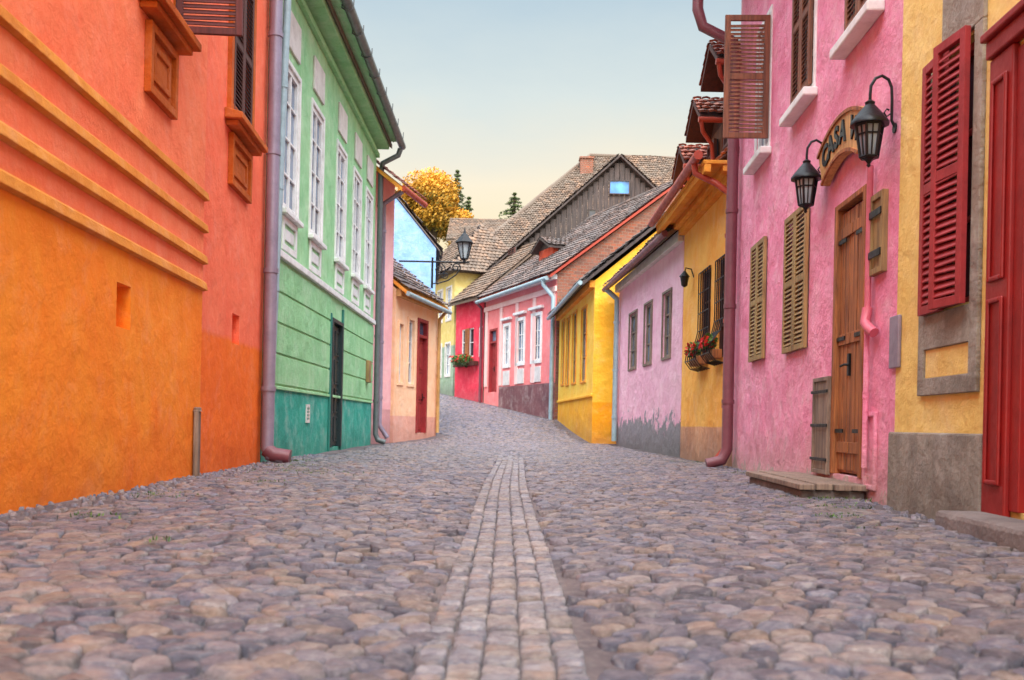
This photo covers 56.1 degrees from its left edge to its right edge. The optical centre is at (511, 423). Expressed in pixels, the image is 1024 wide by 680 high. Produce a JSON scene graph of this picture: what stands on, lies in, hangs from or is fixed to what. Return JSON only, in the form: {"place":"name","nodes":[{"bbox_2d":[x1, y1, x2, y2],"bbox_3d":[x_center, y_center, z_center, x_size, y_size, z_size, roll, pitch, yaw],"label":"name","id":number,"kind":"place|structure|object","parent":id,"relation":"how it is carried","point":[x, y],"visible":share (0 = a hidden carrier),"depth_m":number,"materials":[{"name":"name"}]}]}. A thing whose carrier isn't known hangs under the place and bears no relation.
{"place":"outdoors","nodes":[
{"label":"outdoors","id":0,"kind":"place"},
{"bbox_2d":[0,393,1020,679],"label":"ground","id":1,"kind":"structure","parent":0,"point":[598,659],"depth_m":3.40,"materials":[{"name":"grey stone"}]},
{"bbox_2d":[0,0,291,513],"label":"orange house","id":2,"kind":"structure","parent":1,"relation":"on","point":[139,142],"depth_m":7.60,"materials":[{"name":"paint"}]},
{"bbox_2d":[235,36,239,108],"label":"window","id":3,"kind":"structure","parent":2,"relation":"in","point":[238,36],"depth_m":11.50,"materials":[{"name":"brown wood"}]},
{"bbox_2d":[260,0,405,461],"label":"green house","id":4,"kind":"structure","parent":1,"relation":"on","point":[339,128],"depth_m":16.80,"materials":[{"name":"green paint"}]},
{"bbox_2d":[283,59,301,218],"bbox_3d":[-3.289,-4.155,14.150,0.110,2.230,1.060,1,0,0],"label":"window","id":5,"kind":"structure","parent":4,"relation":"in","point":[291,184],"depth_m":14.45,"materials":[{"name":"white paint"}]},
{"bbox_2d":[308,97,324,241],"bbox_3d":[-3.289,-4.155,16.000,0.110,2.230,1.060,1,0,0],"label":"window","id":6,"kind":"structure","parent":4,"relation":"in","point":[317,123],"depth_m":16.19,"materials":[{"name":"white paint"}]},
{"bbox_2d":[330,317,343,447],"bbox_3d":[-3.344,-0.760,18.075,0.121,2.380,1.110,1,0,0],"label":"door","id":7,"kind":"structure","parent":4,"relation":"in","point":[337,332],"depth_m":18.38,"materials":[{"name":"green paint"}]},
{"bbox_2d":[334,139,347,263],"bbox_3d":[-3.289,-4.155,18.250,0.110,2.230,1.060,1,0,0],"label":"window","id":8,"kind":"structure","parent":4,"relation":"in","point":[341,169],"depth_m":18.49,"materials":[{"name":"white paint"}]},
{"bbox_2d":[351,166,362,276],"bbox_3d":[-3.289,-4.155,20.100,0.110,2.230,1.060,1,0,0],"label":"window","id":9,"kind":"structure","parent":4,"relation":"in","point":[357,179],"depth_m":20.37,"materials":[{"name":"white paint"}]},
{"bbox_2d":[363,186,373,288],"bbox_3d":[-3.289,-4.155,21.750,0.110,2.230,1.060,1,0,0],"label":"window","id":10,"kind":"structure","parent":4,"relation":"in","point":[369,200],"depth_m":22.04,"materials":[{"name":"white paint"}]},
{"bbox_2d":[371,159,427,443],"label":"rose house","id":11,"kind":"structure","parent":1,"relation":"on","point":[390,195],"depth_m":23.84,"materials":[{"name":"paint"}]},
{"bbox_2d":[393,190,443,293],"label":"blue house","id":12,"kind":"structure","parent":1,"relation":"on","point":[413,240],"depth_m":29.14,"materials":[{"name":"paint"}]},
{"bbox_2d":[399,228,473,287],"bbox_3d":[-2.148,-4.711,27.200,2.108,1.730,0.527,1,0,0],"label":"street lantern","id":13,"kind":"object","parent":12,"relation":"attached to","point":[464,243],"visible":1,"depth_m":27.18,"materials":[{"name":"black metal"}]},
{"bbox_2d":[390,258,451,442],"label":"peach house","id":14,"kind":"structure","parent":1,"relation":"on","point":[417,307],"depth_m":26.05,"materials":[{"name":"paint"}]},
{"bbox_2d":[397,320,404,385],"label":"window","id":15,"kind":"structure","parent":14,"relation":"in","point":[399,322],"depth_m":25.04,"materials":[{"name":"white paint"}]},
{"bbox_2d":[406,316,415,386],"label":"window","id":16,"kind":"structure","parent":14,"relation":"in","point":[409,331],"depth_m":25.93,"materials":[{"name":"white paint"}]},
{"bbox_2d":[415,318,428,432],"bbox_3d":[-2.561,-1.334,26.716,0.160,3.157,0.922,1,0,13],"label":"door","id":17,"kind":"structure","parent":14,"relation":"in","point":[423,325],"depth_m":26.97,"materials":[{"name":"red paint"}]},
{"bbox_2d":[395,166,473,242],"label":"deciduous tree","id":18,"kind":"object","parent":1,"relation":"on","point":[438,192],"visible":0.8,"depth_m":72.32,"materials":[{"name":"yellow plant"}]},
{"bbox_2d":[438,220,450,249],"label":"deciduous tree","id":19,"kind":"object","parent":1,"relation":"on","point":[444,240],"visible":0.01,"depth_m":80.94,"materials":[{"name":"plant"}]},
{"bbox_2d":[445,170,465,230],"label":"pine tree","id":20,"kind":"object","parent":1,"relation":"on","point":[457,175],"visible":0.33,"depth_m":79.88,"materials":[{"name":"green plant"}]},
{"bbox_2d":[36,459,897,541],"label":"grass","id":21,"kind":"structure","parent":1,"relation":"on","point":[830,516],"depth_m":7.22,"materials":[{"name":"green plant"}]},
{"bbox_2d":[0,454,934,527],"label":"gravel","id":22,"kind":"structure","parent":1,"relation":"on","point":[60,508],"depth_m":7.10,"materials":[{"name":"grey stone"}]},
{"bbox_2d":[463,197,473,217],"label":"pine tree","id":23,"kind":"object","parent":1,"relation":"on","point":[468,205],"visible":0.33,"depth_m":85.89,"materials":[{"name":"green plant"}]},
{"bbox_2d":[446,218,507,242],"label":"hill house","id":24,"kind":"structure","parent":1,"relation":"on","point":[457,226],"depth_m":70.04,"materials":[{"name":"brown tile"}]},
{"bbox_2d":[435,224,522,395],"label":"olive yellow house","id":25,"kind":"structure","parent":1,"relation":"on","point":[488,248],"depth_m":46.56,"materials":[{"name":"paint"}]},
{"bbox_2d":[437,289,442,322],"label":"window","id":26,"kind":"structure","parent":25,"relation":"in","point":[439,292],"depth_m":47.69,"materials":[{"name":"white paint"}]},
{"bbox_2d":[440,343,441,377],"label":"window","id":27,"kind":"structure","parent":25,"relation":"in","point":[441,343],"depth_m":47.27,"materials":[{"name":"white paint"}]},
{"bbox_2d":[444,341,450,376],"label":"window","id":28,"kind":"structure","parent":25,"relation":"in","point":[447,363],"depth_m":46.58,"materials":[{"name":"white paint"}]},
{"bbox_2d":[445,285,451,321],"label":"window","id":29,"kind":"structure","parent":25,"relation":"in","point":[448,317],"depth_m":46.56,"materials":[{"name":"white paint"}]},
{"bbox_2d":[448,241,538,402],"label":"crimson house","id":30,"kind":"structure","parent":1,"relation":"on","point":[470,336],"depth_m":43.88,"materials":[{"name":"paint"}]},
{"bbox_2d":[449,353,477,367],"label":"flower box","id":31,"kind":"object","parent":30,"relation":"attached to","point":[458,360],"visible":0.99,"depth_m":43.38,"materials":[{"name":"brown wood"}]},
{"bbox_2d":[462,330,464,354],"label":"window","id":32,"kind":"structure","parent":30,"relation":"in","point":[463,331],"depth_m":44.71,"materials":[{"name":"white paint"}]},
{"bbox_2d":[469,328,473,356],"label":"window","id":33,"kind":"structure","parent":30,"relation":"in","point":[471,342],"depth_m":43.90,"materials":[{"name":"white paint"}]},
{"bbox_2d":[411,453,589,679],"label":"drainage channel","id":34,"kind":"object","parent":1,"relation":"on","point":[502,653],"visible":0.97,"depth_m":3.21,"materials":[{"name":"grey stone"}]},
{"bbox_2d":[498,192,522,218],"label":"pine tree","id":35,"kind":"object","parent":1,"relation":"on","point":[514,201],"visible":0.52,"depth_m":81.76,"materials":[{"name":"green plant"}]},
{"bbox_2d":[486,154,656,272],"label":"timber gable house","id":36,"kind":"structure","parent":1,"relation":"on","point":[620,178],"depth_m":45.93,"materials":[{"name":"grey wood"}]},
{"bbox_2d":[588,209,595,216],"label":"window","id":37,"kind":"structure","parent":36,"relation":"in","point":[591,212],"depth_m":45.87,"materials":[{"name":"grey glass"}]},
{"bbox_2d":[609,180,629,194],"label":"window","id":38,"kind":"structure","parent":36,"relation":"in","point":[619,187],"depth_m":45.87,"materials":[{"name":"blue glass"}]},
{"bbox_2d":[475,180,684,419],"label":"coral pink house","id":39,"kind":"structure","parent":1,"relation":"on","point":[521,363],"depth_m":37.71,"materials":[{"name":"paint"}]},
{"bbox_2d":[488,328,497,391],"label":"door","id":40,"kind":"structure","parent":39,"relation":"in","point":[493,336],"depth_m":41.64,"materials":[{"name":"red paint"}]},
{"bbox_2d":[502,322,510,367],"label":"window","id":41,"kind":"structure","parent":39,"relation":"in","point":[506,354],"depth_m":39.98,"materials":[{"name":"white paint"}]},
{"bbox_2d":[515,316,525,365],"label":"window","id":42,"kind":"structure","parent":39,"relation":"in","point":[522,324],"depth_m":38.43,"materials":[{"name":"white paint"}]},
{"bbox_2d":[530,311,542,363],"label":"window","id":43,"kind":"structure","parent":39,"relation":"in","point":[539,315],"depth_m":36.88,"materials":[{"name":"white paint"}]},
{"bbox_2d":[491,153,674,247],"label":"great roof house","id":44,"kind":"structure","parent":1,"relation":"on","point":[534,212],"depth_m":55.65,"materials":[{"name":"brown tile"}]},
{"bbox_2d":[546,211,665,443],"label":"yellow house","id":45,"kind":"structure","parent":1,"relation":"on","point":[583,309],"depth_m":27.14,"materials":[{"name":"paint"}]},
{"bbox_2d":[560,318,564,385],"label":"window","id":46,"kind":"structure","parent":45,"relation":"in","point":[563,323],"depth_m":34.00,"materials":[{"name":"yellow wood"}]},
{"bbox_2d":[565,315,570,386],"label":"window","id":47,"kind":"structure","parent":45,"relation":"in","point":[567,363],"depth_m":32.57,"materials":[{"name":"yellow wood"}]},
{"bbox_2d":[571,309,576,384],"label":"window","id":48,"kind":"structure","parent":45,"relation":"in","point":[575,316],"depth_m":30.95,"materials":[{"name":"yellow wood"}]},
{"bbox_2d":[580,304,587,383],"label":"window","id":49,"kind":"structure","parent":45,"relation":"in","point":[584,351],"depth_m":28.83,"materials":[{"name":"yellow wood"}]},
{"bbox_2d":[602,225,684,457],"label":"lilac pink house","id":50,"kind":"structure","parent":1,"relation":"on","point":[647,359],"depth_m":21.41,"materials":[{"name":"paint"}]},
{"bbox_2d":[627,309,637,370],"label":"window","id":51,"kind":"structure","parent":50,"relation":"in","point":[634,318],"depth_m":24.03,"materials":[{"name":"grey wood"}]},
{"bbox_2d":[642,299,652,366],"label":"window","id":52,"kind":"structure","parent":50,"relation":"in","point":[649,318],"depth_m":22.13,"materials":[{"name":"grey wood"}]},
{"bbox_2d":[661,287,672,360],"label":"window","id":53,"kind":"structure","parent":50,"relation":"in","point":[668,297],"depth_m":20.16,"materials":[{"name":"grey wood"}]},
{"bbox_2d":[648,39,740,466],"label":"amber house","id":54,"kind":"structure","parent":1,"relation":"on","point":[695,214],"depth_m":16.09,"materials":[{"name":"paint"}]},
{"bbox_2d":[679,267,693,286],"bbox_3d":[3.174,-2.669,17.449,0.260,0.360,0.185,1,0,22],"label":"wall lamp","id":55,"kind":"object","parent":54,"relation":"attached to","point":[684,276],"visible":1,"depth_m":17.42,"materials":[{"name":"black metal"}]},
{"bbox_2d":[684,342,705,366],"bbox_3d":[3.096,-1.201,16.379,0.310,0.399,0.802,1,0,0],"label":"flower box","id":56,"kind":"object","parent":54,"relation":"attached to","point":[689,352],"visible":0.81,"depth_m":16.23,"materials":[{"name":"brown wood"}]},
{"bbox_2d":[703,268,710,361],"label":"window","id":57,"kind":"structure","parent":54,"relation":"in","point":[710,268],"depth_m":16.64,"materials":[{"name":"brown wood"}]},
{"bbox_2d":[698,333,721,359],"bbox_3d":[3.091,-1.232,15.136,0.328,0.414,0.568,1,0,0],"label":"flower box","id":58,"kind":"object","parent":54,"relation":"attached to","point":[704,344],"visible":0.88,"depth_m":14.98,"materials":[{"name":"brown wood"}]},
{"bbox_2d":[719,267,723,356],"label":"window","id":59,"kind":"structure","parent":54,"relation":"in","point":[721,334],"depth_m":15.40,"materials":[{"name":"brown wood"}]},
{"bbox_2d":[692,0,902,504],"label":"pink house","id":60,"kind":"structure","parent":1,"relation":"on","point":[812,342],"depth_m":10.00,"materials":[{"name":"paint"}]},
{"bbox_2d":[759,242,767,359],"bbox_3d":[3.305,-1.586,12.430,0.050,1.527,0.784,1,0,3],"label":"window","id":61,"kind":"structure","parent":60,"relation":"in","point":[767,242],"depth_m":12.43,"materials":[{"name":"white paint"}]},
{"bbox_2d":[754,4,772,153],"bbox_3d":[3.303,-4.357,12.448,0.110,1.790,0.900,1,0,3],"label":"window","id":62,"kind":"structure","parent":60,"relation":"in","point":[761,142],"depth_m":12.03,"materials":[{"name":"white paint"}]},
{"bbox_2d":[793,212,809,351],"bbox_3d":[3.231,-1.558,10.472,0.080,1.523,0.904,1,0,3],"label":"shutter","id":63,"kind":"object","parent":60,"relation":"in","point":[809,212],"depth_m":10.74,"materials":[{"name":"brown wood"}]},
{"bbox_2d":[791,139,821,212],"bbox_3d":[2.909,-2.436,9.428,0.315,0.732,0.315,1,0,-42],"label":"wall lantern","id":64,"kind":"object","parent":60,"relation":"attached to","point":[805,177],"depth_m":9.37,"materials":[{"name":"black metal"}]},
{"bbox_2d":[795,0,817,93],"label":"window","id":65,"kind":"structure","parent":60,"relation":"in","point":[815,2],"depth_m":9.95,"materials":[{"name":"white paint"}]},
{"bbox_2d":[816,106,863,185],"bbox_3d":[2.985,-2.535,8.663,0.088,0.506,1.437,1,0,3],"label":"shop sign","id":66,"kind":"object","parent":60,"relation":"attached to","point":[838,146],"visible":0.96,"depth_m":8.75,"materials":[{"name":"beige wood"}]},
{"bbox_2d":[829,184,866,477],"bbox_3d":[3.051,-0.791,8.624,0.121,2.510,0.911,1,0,3],"label":"door","id":67,"kind":"structure","parent":60,"relation":"in","point":[849,257],"depth_m":8.73,"materials":[{"name":"brown wood"}]},
{"bbox_2d":[850,74,896,167],"bbox_3d":[2.822,-2.377,7.528,0.315,0.732,0.315,1,0,-42],"label":"wall lantern","id":68,"kind":"object","parent":60,"relation":"attached to","point":[870,122],"depth_m":7.48,"materials":[{"name":"black metal"}]},
{"bbox_2d":[746,471,867,499],"bbox_3d":[2.717,0.602,9.088,0.570,0.210,2.321,1,0,3],"label":"wooden step","id":69,"kind":"object","parent":1,"relation":"on","point":[802,485],"visible":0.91,"depth_m":8.27,"materials":[{"name":"wood"}]},
{"bbox_2d":[815,503,989,553],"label":"kerb","id":70,"kind":"structure","parent":1,"relation":"on","point":[830,508],"depth_m":6.70,"materials":[{"name":"stone"}]},
{"bbox_2d":[887,0,1023,551],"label":"pale yellow house","id":71,"kind":"structure","parent":1,"relation":"on","point":[956,450],"depth_m":6.08,"materials":[{"name":"paint"}]},
{"bbox_2d":[944,41,974,308],"bbox_3d":[3.029,-1.632,6.406,0.080,1.706,0.697,1,0,3],"label":"window","id":72,"kind":"structure","parent":71,"relation":"in","point":[972,45],"depth_m":6.37,"materials":[{"name":"red paint"}]},
{"bbox_2d":[1009,43,1023,512],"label":"door","id":73,"kind":"structure","parent":71,"relation":"in","point":[1016,468],"depth_m":5.41,"materials":[{"name":"red paint"}]},
{"bbox_2d":[0,394,1023,679],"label":"road","id":74,"kind":"structure","parent":0,"point":[772,570],"depth_m":3.73,"materials":[{"name":"grey stone"}]},
{"bbox_2d":[352,0,741,254],"label":"sky","id":75,"kind":"structure","parent":0,"point":[509,96],"materials":[{"name":"blue"}]}
]}

